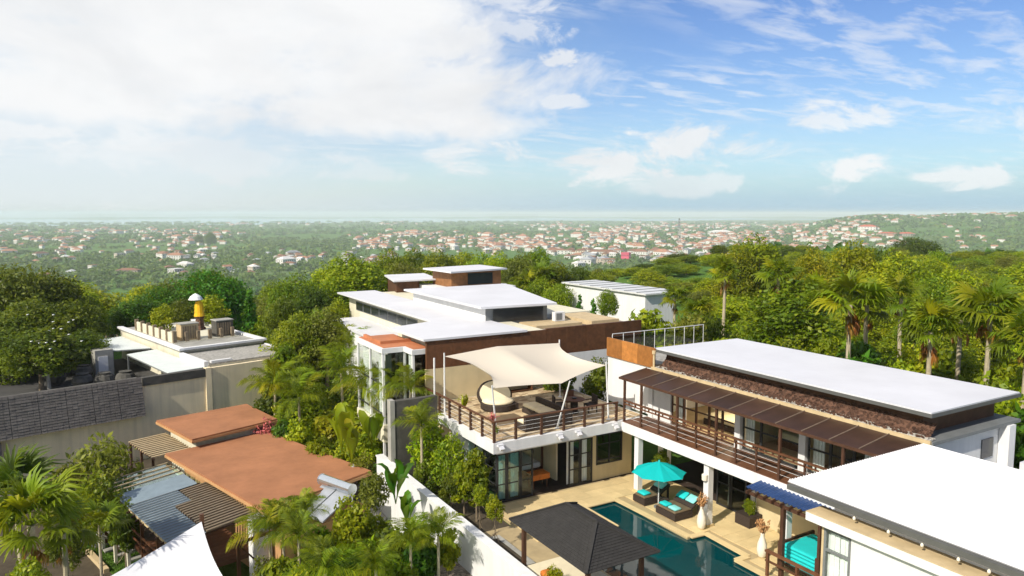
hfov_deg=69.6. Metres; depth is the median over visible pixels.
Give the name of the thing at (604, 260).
town house
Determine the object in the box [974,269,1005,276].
broadleaf tree
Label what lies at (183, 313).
broadleaf tree
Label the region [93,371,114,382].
car
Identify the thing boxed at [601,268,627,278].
broadleaf tree
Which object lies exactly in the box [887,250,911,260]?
broadleaf tree
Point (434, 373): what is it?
pole
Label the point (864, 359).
shrub
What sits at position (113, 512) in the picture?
fan palm
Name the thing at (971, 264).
broadleaf tree
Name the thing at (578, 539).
pavilion
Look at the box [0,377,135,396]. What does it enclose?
hedge wall
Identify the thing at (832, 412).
balcony villa
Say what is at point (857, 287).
fan palm
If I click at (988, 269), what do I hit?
broadleaf tree
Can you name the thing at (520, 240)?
town roofs
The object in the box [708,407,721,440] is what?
glass door
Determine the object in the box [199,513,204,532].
timber mast
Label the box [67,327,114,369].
broadleaf tree
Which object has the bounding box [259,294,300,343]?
broadleaf tree
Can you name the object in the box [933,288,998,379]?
fan palm
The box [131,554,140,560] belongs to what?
stepping stone
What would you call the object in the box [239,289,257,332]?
broadleaf tree
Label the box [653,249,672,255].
town house
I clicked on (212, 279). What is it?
broadleaf tree
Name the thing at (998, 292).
fan palm
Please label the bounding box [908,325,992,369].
broadleaf tree
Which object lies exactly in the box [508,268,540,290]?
fan palm
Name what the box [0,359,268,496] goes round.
boundary wall
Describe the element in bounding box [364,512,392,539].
shrub
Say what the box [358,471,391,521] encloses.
shrub
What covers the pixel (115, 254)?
town house
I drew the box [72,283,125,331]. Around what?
broadleaf tree
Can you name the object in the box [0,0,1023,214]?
sky
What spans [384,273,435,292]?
rooftop pavilion
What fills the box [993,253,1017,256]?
broadleaf tree
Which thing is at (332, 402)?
shrub
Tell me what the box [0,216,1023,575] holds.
ground
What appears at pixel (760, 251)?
broadleaf tree
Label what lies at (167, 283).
broadleaf tree
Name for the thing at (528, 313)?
upper window
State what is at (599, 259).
town house
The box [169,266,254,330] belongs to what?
broadleaf tree
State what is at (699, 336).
broadleaf tree
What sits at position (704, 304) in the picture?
fan palm
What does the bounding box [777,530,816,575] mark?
daybed frame
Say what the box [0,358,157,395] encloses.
courtyard paving
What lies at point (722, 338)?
shrub
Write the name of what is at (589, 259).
town house
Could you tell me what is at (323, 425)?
shrub
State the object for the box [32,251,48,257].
town house
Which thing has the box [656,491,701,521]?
sun lounger
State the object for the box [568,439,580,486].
glass door
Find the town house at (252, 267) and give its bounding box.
[247,264,259,271]
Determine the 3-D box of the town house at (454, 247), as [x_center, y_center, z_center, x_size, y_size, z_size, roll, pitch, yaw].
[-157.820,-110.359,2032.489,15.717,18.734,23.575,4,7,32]
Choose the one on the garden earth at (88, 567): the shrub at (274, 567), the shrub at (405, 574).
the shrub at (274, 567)
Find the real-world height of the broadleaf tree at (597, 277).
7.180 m
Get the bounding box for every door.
[98,356,108,371]
[496,453,506,501]
[507,451,520,500]
[521,448,532,497]
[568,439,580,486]
[580,437,592,483]
[671,395,683,426]
[683,399,695,431]
[696,403,708,435]
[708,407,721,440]
[716,469,730,509]
[721,411,734,445]
[730,475,746,511]
[742,417,760,454]
[760,423,777,460]
[781,438,798,467]
[807,437,830,473]
[830,444,853,468]
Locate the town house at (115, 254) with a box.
[114,253,125,257]
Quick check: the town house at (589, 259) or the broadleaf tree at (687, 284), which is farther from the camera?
the town house at (589, 259)
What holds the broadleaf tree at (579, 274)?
on the ground at (650, 450)
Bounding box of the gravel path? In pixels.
[434,562,471,575]
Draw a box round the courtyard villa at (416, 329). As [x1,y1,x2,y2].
[333,283,641,455]
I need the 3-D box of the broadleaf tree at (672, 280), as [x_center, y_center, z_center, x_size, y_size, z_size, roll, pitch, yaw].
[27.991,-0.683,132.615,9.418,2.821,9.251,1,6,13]
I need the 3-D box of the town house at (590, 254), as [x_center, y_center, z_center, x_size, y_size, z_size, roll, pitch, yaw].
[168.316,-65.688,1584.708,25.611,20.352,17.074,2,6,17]
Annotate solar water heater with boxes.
[305,473,386,529]
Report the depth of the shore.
14442.24 m
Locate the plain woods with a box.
[0,212,1023,240]
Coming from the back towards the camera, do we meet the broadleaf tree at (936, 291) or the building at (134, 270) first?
the building at (134, 270)
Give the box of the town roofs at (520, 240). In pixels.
[0,212,1016,250]
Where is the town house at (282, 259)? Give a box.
[276,256,295,263]
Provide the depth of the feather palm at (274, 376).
48.84 m
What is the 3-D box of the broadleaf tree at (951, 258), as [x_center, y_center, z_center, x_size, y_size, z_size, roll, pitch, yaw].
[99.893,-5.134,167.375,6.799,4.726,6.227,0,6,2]
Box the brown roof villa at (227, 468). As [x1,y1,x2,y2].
[101,404,371,575]
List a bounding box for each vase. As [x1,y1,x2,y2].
[696,492,708,529]
[755,519,770,557]
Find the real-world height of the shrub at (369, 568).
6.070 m
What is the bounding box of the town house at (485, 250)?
[483,248,491,252]
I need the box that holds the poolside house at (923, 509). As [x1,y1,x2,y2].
[787,443,1023,575]
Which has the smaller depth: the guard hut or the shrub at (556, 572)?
the shrub at (556, 572)
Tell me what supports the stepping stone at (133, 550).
on the lawn at (122, 563)
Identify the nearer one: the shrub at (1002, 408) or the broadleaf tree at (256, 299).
the shrub at (1002, 408)
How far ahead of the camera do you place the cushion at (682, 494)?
34.84 m
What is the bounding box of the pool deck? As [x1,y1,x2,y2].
[483,473,804,575]
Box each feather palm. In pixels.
[225,498,305,558]
[236,358,300,414]
[245,494,320,556]
[261,508,322,572]
[262,353,315,402]
[268,369,327,422]
[278,533,366,575]
[282,487,330,541]
[296,308,331,378]
[308,345,362,401]
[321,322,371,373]
[328,359,385,412]
[344,537,400,575]
[383,361,436,400]
[383,509,439,568]
[391,396,449,481]
[411,506,464,575]
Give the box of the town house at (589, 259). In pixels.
[580,255,595,265]
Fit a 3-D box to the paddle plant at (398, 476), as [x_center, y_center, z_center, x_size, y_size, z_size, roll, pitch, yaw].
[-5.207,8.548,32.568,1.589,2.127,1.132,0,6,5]
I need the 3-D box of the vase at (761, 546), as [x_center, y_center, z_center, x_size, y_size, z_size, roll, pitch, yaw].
[10.213,10.213,30.040,0.560,1.615,0.495,-3,7,-30]
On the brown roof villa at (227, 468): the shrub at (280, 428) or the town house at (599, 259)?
the shrub at (280, 428)
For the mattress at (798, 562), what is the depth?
28.45 m
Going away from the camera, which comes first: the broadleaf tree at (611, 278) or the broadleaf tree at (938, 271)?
the broadleaf tree at (938, 271)
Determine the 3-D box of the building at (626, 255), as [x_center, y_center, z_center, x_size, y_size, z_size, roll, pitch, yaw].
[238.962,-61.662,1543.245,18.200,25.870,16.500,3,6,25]
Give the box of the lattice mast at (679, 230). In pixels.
[677,218,680,242]
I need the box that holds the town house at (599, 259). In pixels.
[597,255,609,263]
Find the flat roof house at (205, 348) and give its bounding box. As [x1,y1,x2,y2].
[117,319,274,373]
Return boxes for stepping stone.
[103,545,119,552]
[118,549,136,556]
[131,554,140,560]
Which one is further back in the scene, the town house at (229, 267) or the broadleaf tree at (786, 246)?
the town house at (229, 267)
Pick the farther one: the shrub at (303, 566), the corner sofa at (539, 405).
the corner sofa at (539, 405)
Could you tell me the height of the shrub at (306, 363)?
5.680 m
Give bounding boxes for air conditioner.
[552,311,564,320]
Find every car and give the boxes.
[44,373,66,384]
[71,372,93,385]
[72,364,93,375]
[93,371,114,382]
[115,370,135,379]
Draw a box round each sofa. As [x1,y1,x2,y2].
[517,396,572,431]
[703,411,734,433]
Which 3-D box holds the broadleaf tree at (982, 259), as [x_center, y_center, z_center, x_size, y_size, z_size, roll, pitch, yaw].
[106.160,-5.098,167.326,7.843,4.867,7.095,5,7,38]
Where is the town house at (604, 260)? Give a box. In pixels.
[601,258,614,263]
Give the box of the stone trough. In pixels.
[489,535,534,565]
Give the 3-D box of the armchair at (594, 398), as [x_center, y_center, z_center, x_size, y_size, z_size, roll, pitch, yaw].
[4.212,6.173,39.421,0.560,0.920,0.620,-2,6,-23]
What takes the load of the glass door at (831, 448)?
in the balcony villa at (832, 412)
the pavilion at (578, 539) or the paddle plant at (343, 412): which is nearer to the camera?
the pavilion at (578, 539)
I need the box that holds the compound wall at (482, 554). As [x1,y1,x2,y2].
[376,454,536,575]
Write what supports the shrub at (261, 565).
on the garden earth at (88, 567)
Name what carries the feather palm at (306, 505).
on the ground at (650, 450)
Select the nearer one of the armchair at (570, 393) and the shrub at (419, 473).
the shrub at (419, 473)
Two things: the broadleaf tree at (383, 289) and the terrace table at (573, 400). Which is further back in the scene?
the broadleaf tree at (383, 289)
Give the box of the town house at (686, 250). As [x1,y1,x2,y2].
[682,248,690,253]
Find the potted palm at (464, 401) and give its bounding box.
[455,394,470,408]
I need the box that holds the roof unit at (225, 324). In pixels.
[210,318,233,336]
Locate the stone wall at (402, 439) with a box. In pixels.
[395,395,436,476]
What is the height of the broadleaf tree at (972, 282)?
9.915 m
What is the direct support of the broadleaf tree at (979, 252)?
on the ground at (650, 450)
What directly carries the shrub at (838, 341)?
on the ground at (650, 450)
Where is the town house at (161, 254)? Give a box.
[156,251,169,257]
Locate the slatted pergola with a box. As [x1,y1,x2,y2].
[129,433,190,485]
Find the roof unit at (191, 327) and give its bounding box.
[175,321,198,340]
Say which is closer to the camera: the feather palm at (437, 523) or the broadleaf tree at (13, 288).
the feather palm at (437, 523)
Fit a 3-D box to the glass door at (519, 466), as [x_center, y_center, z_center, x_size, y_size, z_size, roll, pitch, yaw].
[0.080,9.186,36.096,0.760,2.405,0.070,-3,7,-30]
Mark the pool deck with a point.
(727, 531)
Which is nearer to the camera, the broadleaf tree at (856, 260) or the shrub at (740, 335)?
the shrub at (740, 335)
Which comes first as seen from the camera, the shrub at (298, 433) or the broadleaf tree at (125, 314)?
the shrub at (298, 433)
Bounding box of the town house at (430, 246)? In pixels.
[427,245,439,250]
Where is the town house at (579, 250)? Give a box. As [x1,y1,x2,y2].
[575,249,585,252]
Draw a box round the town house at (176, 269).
[168,268,183,272]
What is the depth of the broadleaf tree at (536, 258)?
103.18 m
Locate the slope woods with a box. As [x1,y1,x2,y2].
[103,240,1003,335]
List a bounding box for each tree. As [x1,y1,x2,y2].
[0,260,67,316]
[0,294,76,346]
[0,312,55,384]
[0,326,87,390]
[10,314,87,389]
[29,265,104,317]
[39,457,90,552]
[50,296,112,347]
[55,275,96,290]
[65,431,144,532]
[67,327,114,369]
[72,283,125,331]
[75,468,131,564]
[82,289,108,332]
[103,300,120,337]
[106,294,165,335]
[112,282,163,311]
[120,285,159,300]
[129,285,196,309]
[153,276,181,294]
[166,299,194,322]
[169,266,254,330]
[181,269,240,330]
[195,235,203,242]
[203,232,216,244]
[227,275,256,323]
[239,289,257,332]
[252,297,267,309]
[254,341,304,400]
[255,295,270,321]
[255,315,264,332]
[256,279,284,306]
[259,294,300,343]
[262,272,313,315]
[266,309,330,369]
[290,282,337,315]
[303,305,345,386]
[307,261,340,295]
[315,251,387,310]
[325,297,349,317]
[363,261,392,291]
[372,246,409,273]
[385,261,427,291]
[398,246,430,271]
[418,246,455,282]
[445,249,477,265]
[463,250,498,265]
[483,249,512,274]
[500,251,535,288]
[516,245,552,270]
[524,276,553,296]
[540,282,574,306]
[543,260,574,291]
[565,265,591,281]
[575,294,582,308]
[584,269,610,281]
[589,298,598,313]
[592,273,617,281]
[596,288,619,315]
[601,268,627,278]
[620,266,644,278]
[628,308,672,347]
[629,267,667,285]
[630,263,657,268]
[636,318,652,346]
[637,280,667,288]
[645,264,686,276]
[651,257,683,265]
[663,276,690,287]
[664,253,687,262]
[665,282,701,294]
[665,311,709,345]
[668,312,737,340]
[674,263,702,274]
[676,255,702,264]
[685,276,710,283]
[686,289,715,301]
[689,277,719,295]
[695,253,726,267]
[701,292,761,317]
[708,244,729,255]
[708,294,762,338]
[710,242,761,334]
[731,232,792,296]
[733,274,846,351]
[771,246,787,259]
[778,244,795,249]
[783,251,803,260]
[785,247,809,255]
[786,247,831,291]
[788,247,833,279]
[795,245,819,252]
[795,316,877,345]
[816,250,837,261]
[821,257,837,313]
[822,237,879,310]
[829,307,891,346]
[859,245,902,309]
[861,249,933,313]
[866,246,882,255]
[873,306,897,340]
[873,327,920,358]
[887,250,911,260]
[890,237,942,254]
[890,274,955,348]
[891,247,906,252]
[899,251,925,259]
[908,254,926,259]
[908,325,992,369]
[910,254,954,274]
[914,259,948,278]
[914,333,982,381]
[924,250,958,272]
[926,263,983,302]
[946,256,961,261]
[947,250,981,260]
[952,258,991,266]
[952,265,977,275]
[952,303,1022,355]
[957,259,990,271]
[965,255,995,267]
[967,272,994,285]
[968,250,985,257]
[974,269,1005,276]
[975,264,1004,273]
[976,280,990,288]
[978,341,1015,364]
[983,253,1011,261]
[983,281,1023,317]
[984,250,999,255]
[986,251,1006,255]
[987,261,1023,283]
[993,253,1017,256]
[993,259,1023,288]
[994,255,1021,267]
[999,325,1023,352]
[1005,331,1023,363]
[1010,250,1023,258]
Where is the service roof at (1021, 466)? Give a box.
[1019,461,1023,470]
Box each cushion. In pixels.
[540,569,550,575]
[637,489,650,495]
[653,481,667,488]
[659,500,671,506]
[668,505,680,510]
[676,490,689,499]
[685,494,698,503]
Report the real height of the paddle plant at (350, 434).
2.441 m
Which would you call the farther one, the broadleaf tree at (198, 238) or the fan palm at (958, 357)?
the broadleaf tree at (198, 238)
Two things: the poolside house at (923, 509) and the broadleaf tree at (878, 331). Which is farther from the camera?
the broadleaf tree at (878, 331)
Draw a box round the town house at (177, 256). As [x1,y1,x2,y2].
[166,253,185,259]
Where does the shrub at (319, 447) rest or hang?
on the brown roof villa at (227, 468)
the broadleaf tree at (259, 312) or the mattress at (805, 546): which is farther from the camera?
the broadleaf tree at (259, 312)
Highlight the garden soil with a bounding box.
[375,446,509,531]
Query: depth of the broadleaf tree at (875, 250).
244.50 m
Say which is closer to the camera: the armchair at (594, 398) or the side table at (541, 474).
the side table at (541, 474)
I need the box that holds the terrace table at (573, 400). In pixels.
[563,396,584,413]
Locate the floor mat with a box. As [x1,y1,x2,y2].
[488,413,520,425]
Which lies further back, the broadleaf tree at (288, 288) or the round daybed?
the broadleaf tree at (288, 288)
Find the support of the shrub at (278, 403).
on the ground at (650, 450)
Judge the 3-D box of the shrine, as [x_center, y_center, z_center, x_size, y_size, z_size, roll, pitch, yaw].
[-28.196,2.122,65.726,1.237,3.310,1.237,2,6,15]
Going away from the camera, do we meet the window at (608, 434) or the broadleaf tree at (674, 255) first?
the window at (608, 434)
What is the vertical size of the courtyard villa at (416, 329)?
11.020 m
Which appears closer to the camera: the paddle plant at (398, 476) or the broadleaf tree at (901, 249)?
the paddle plant at (398, 476)
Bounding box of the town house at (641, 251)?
[633,249,647,254]
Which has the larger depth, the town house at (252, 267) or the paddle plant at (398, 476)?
the town house at (252, 267)
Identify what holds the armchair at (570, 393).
on the terrace villa at (567, 463)
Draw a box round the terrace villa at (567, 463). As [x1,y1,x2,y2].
[424,349,645,502]
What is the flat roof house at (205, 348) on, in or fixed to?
on the ground at (650, 450)
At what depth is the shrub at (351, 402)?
46.72 m
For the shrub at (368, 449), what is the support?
on the ground at (650, 450)
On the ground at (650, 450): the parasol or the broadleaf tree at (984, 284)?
the broadleaf tree at (984, 284)
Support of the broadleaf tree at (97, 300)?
on the ground at (650, 450)
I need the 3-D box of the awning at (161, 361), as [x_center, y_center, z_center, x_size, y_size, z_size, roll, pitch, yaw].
[-26.318,7.010,55.488,2.510,3.250,9.760,-6,8,-44]
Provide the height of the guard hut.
2.200 m
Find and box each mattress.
[785,534,817,560]
[785,548,814,564]
[785,551,814,568]
[785,555,813,570]
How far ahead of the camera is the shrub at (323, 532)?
30.08 m
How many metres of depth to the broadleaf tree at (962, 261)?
154.30 m
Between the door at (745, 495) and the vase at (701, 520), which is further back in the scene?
the door at (745, 495)
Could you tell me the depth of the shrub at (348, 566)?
27.25 m
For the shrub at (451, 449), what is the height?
3.840 m
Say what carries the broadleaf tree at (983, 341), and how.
on the ground at (650, 450)
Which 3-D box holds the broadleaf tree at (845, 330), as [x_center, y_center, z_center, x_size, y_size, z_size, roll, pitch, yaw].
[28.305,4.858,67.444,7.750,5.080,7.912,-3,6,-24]
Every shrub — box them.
[5,554,51,575]
[41,510,89,575]
[103,498,139,567]
[149,303,175,329]
[191,294,231,324]
[245,324,268,343]
[249,554,274,575]
[250,416,274,434]
[252,390,280,416]
[256,554,297,575]
[258,344,272,353]
[269,398,297,426]
[271,415,302,441]
[282,398,323,442]
[283,417,315,445]
[285,561,317,575]
[288,331,322,373]
[291,536,324,575]
[299,352,313,368]
[300,381,333,432]
[302,368,328,393]
[304,433,337,456]
[307,525,333,543]
[309,408,338,446]
[315,388,337,413]
[320,360,332,382]
[322,554,367,575]
[326,370,363,406]
[327,529,357,565]
[329,443,358,463]
[329,491,379,557]
[332,395,363,440]
[336,410,363,446]
[342,535,395,574]
[348,450,376,495]
[353,438,381,462]
[353,564,378,575]
[356,430,387,451]
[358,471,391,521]
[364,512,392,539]
[366,358,410,401]
[373,525,407,569]
[377,549,416,575]
[392,562,418,575]
[398,533,436,575]
[406,422,449,485]
[412,456,441,494]
[427,432,469,487]
[433,527,461,575]
[437,472,461,507]
[448,459,475,517]
[459,447,492,521]
[471,484,488,532]
[485,493,505,544]
[543,376,576,390]
[543,563,562,575]
[580,357,622,441]
[651,449,670,463]
[655,333,689,411]
[712,336,730,340]
[729,330,751,339]
[742,498,756,514]
[774,337,819,353]
[810,335,843,354]
[811,336,844,357]
[836,340,880,365]
[838,335,871,357]
[846,349,875,363]
[880,353,904,367]
[885,356,915,371]
[895,341,935,373]
[905,337,966,376]
[925,362,971,382]
[967,354,1015,383]
[969,350,1023,402]
[979,370,1023,456]
[1004,375,1022,405]
[1008,400,1023,468]
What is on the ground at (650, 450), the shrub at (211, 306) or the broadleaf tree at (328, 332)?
the broadleaf tree at (328, 332)
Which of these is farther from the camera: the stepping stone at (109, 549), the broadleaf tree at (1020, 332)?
the broadleaf tree at (1020, 332)
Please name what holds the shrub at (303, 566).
on the garden earth at (88, 567)
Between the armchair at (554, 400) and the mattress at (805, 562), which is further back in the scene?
the armchair at (554, 400)
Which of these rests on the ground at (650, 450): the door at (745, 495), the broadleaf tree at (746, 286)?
the broadleaf tree at (746, 286)
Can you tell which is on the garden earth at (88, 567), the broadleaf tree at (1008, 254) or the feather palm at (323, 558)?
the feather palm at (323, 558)
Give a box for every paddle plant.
[322,402,354,450]
[342,418,358,463]
[358,410,385,450]
[377,458,413,503]
[398,490,421,518]
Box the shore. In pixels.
[0,216,835,219]
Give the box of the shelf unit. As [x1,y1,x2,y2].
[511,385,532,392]
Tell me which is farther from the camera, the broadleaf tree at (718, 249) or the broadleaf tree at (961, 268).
the broadleaf tree at (718, 249)
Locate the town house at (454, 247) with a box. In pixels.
[450,245,458,249]
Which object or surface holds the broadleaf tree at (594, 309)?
on the ground at (650, 450)
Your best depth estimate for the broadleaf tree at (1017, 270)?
90.99 m
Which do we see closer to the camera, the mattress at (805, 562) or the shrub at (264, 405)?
the mattress at (805, 562)
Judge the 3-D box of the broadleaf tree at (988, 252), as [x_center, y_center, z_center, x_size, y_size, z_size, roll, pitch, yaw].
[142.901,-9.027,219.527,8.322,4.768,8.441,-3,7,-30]
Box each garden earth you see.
[0,508,112,575]
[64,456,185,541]
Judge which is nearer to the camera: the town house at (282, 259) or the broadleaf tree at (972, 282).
the broadleaf tree at (972, 282)
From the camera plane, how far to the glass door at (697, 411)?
35.41 m
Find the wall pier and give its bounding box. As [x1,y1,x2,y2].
[387,399,395,462]
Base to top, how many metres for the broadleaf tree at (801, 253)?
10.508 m
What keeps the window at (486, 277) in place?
in the rooftop pavilion at (464, 275)
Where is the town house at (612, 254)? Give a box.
[609,252,615,256]
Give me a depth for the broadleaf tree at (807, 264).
77.32 m
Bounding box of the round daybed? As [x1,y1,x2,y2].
[477,380,514,411]
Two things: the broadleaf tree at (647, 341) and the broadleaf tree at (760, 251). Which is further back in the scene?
the broadleaf tree at (760, 251)
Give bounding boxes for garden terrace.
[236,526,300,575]
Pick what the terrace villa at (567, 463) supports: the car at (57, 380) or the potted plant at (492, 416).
the potted plant at (492, 416)
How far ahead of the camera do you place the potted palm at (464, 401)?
38.19 m
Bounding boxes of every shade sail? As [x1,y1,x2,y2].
[112,522,221,575]
[443,340,610,431]
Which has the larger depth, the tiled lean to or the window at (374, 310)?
the window at (374, 310)
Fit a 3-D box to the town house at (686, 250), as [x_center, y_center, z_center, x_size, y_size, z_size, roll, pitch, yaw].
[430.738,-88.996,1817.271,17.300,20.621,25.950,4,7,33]
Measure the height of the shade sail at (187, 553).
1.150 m
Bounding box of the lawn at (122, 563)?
[82,542,138,573]
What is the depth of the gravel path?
30.16 m
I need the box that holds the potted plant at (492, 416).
[486,412,496,434]
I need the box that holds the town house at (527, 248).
[524,246,537,251]
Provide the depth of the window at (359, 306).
62.84 m
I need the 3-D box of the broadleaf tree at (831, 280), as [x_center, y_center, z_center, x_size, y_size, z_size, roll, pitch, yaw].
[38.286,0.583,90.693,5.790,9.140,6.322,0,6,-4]
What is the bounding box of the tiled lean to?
[0,377,145,440]
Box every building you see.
[115,268,141,273]
[284,261,295,264]
[546,248,567,253]
[562,280,673,329]
[570,253,581,257]
[595,249,616,254]
[621,252,630,259]
[648,248,659,254]
[707,230,729,234]
[857,225,877,230]
[876,232,896,235]
[898,232,914,235]
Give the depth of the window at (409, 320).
53.06 m
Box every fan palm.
[0,441,75,568]
[0,462,92,567]
[36,493,105,575]
[79,497,134,575]
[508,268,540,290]
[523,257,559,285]
[658,285,693,323]
[675,294,720,329]
[705,255,741,335]
[751,256,807,340]
[798,264,897,359]
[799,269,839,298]
[841,276,895,350]
[876,271,930,356]
[885,288,968,374]
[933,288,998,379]
[938,273,1023,385]
[981,304,1023,408]
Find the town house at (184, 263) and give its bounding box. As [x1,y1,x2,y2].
[176,261,193,267]
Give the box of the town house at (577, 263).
[571,261,584,266]
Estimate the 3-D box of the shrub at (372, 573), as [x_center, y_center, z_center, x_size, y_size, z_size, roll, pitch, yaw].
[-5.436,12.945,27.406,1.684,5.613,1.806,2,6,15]
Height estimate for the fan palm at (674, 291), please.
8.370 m
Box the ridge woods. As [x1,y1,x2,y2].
[734,211,1023,240]
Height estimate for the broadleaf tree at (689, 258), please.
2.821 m
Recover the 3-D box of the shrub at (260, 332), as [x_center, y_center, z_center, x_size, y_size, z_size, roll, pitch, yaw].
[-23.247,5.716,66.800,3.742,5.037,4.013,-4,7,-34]
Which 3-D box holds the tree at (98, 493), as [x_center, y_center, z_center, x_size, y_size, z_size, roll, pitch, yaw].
[-20.585,11.821,36.978,2.867,5.774,2.804,-5,8,-41]
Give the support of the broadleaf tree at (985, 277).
on the ground at (650, 450)
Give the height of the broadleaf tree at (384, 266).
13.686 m
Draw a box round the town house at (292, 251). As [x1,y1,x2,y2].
[286,250,300,253]
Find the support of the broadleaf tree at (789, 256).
on the ground at (650, 450)
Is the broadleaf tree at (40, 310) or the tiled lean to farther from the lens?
the broadleaf tree at (40, 310)
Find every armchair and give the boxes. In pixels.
[552,395,562,405]
[563,390,574,407]
[584,393,597,412]
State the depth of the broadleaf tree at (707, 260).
171.83 m
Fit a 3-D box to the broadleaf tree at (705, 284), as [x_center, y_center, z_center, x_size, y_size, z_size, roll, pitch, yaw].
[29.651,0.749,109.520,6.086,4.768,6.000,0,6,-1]
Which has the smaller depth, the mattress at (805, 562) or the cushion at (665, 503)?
the mattress at (805, 562)
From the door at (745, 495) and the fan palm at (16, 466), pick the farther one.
the door at (745, 495)
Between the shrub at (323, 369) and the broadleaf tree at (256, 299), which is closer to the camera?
the shrub at (323, 369)
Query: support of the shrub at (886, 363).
on the ground at (650, 450)
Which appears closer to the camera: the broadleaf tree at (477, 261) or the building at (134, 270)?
the broadleaf tree at (477, 261)
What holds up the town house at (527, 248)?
on the ground at (650, 450)
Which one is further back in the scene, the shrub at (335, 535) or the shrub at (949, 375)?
the shrub at (949, 375)
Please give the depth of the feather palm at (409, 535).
28.14 m
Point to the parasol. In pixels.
(658, 471)
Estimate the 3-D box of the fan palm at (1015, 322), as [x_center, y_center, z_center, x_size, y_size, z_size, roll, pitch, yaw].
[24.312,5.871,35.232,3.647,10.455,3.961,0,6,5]
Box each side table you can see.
[513,401,518,409]
[526,469,549,489]
[657,496,669,501]
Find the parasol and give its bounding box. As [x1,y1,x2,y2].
[632,460,685,507]
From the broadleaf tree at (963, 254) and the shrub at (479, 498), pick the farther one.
the broadleaf tree at (963, 254)
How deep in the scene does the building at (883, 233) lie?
2392.46 m
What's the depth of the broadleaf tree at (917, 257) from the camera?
168.91 m
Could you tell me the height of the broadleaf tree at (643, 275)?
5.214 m
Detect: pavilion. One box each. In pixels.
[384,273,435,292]
[419,265,515,287]
[509,502,659,575]
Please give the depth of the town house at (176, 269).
1184.27 m
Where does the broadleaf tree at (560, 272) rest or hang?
on the ground at (650, 450)
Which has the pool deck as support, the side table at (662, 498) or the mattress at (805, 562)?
the side table at (662, 498)
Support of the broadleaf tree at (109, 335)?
on the ground at (650, 450)
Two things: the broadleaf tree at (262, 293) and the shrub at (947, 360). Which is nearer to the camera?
the shrub at (947, 360)
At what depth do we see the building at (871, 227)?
2681.76 m
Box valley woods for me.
[0,213,1023,294]
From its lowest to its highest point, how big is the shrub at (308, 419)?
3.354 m
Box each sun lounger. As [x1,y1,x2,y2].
[633,483,670,505]
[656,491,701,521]
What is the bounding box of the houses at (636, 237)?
[0,213,1013,253]
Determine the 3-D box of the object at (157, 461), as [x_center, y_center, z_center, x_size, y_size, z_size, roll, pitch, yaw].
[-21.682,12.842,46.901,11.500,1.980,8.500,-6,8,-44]
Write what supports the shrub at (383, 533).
on the ground at (650, 450)
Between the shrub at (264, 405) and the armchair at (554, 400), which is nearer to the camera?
the armchair at (554, 400)
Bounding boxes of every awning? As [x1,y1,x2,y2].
[99,336,151,374]
[127,349,202,372]
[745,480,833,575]
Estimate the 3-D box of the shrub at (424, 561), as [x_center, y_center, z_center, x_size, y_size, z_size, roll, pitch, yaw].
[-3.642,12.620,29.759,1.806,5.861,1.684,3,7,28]
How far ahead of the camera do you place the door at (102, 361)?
58.94 m
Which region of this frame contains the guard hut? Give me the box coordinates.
[90,347,113,376]
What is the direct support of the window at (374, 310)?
in the courtyard villa at (416, 329)
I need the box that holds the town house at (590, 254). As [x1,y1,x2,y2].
[584,253,595,256]
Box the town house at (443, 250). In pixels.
[432,246,444,251]
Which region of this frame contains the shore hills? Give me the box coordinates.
[0,213,933,216]
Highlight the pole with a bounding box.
[433,358,434,394]
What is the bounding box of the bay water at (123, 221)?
[0,215,825,226]
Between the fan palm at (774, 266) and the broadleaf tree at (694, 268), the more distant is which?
the broadleaf tree at (694, 268)
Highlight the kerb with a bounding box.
[86,549,108,573]
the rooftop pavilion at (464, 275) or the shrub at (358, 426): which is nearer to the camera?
the shrub at (358, 426)
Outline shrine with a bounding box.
[188,293,205,329]
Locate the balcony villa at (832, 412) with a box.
[607,324,1020,566]
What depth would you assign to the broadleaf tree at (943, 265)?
97.76 m
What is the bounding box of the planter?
[735,509,761,528]
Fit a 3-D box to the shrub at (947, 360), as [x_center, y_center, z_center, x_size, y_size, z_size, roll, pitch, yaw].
[26.199,6.677,45.668,3.771,7.814,3.431,3,7,28]
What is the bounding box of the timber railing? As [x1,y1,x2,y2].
[765,549,819,575]
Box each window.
[356,301,363,311]
[363,303,370,314]
[371,306,379,317]
[379,309,387,320]
[388,311,396,323]
[397,314,406,325]
[407,317,417,324]
[468,272,492,283]
[475,444,496,496]
[493,306,542,321]
[596,431,622,464]
[822,527,850,575]
[980,437,993,458]
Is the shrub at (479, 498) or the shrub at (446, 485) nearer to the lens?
the shrub at (479, 498)
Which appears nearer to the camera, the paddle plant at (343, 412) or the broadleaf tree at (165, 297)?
the paddle plant at (343, 412)
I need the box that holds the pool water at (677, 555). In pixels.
[590,501,759,575]
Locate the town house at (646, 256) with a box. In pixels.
[639,255,650,260]
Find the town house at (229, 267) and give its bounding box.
[222,264,231,271]
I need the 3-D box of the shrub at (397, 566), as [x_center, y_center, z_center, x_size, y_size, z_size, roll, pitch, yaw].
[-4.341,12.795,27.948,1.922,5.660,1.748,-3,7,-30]

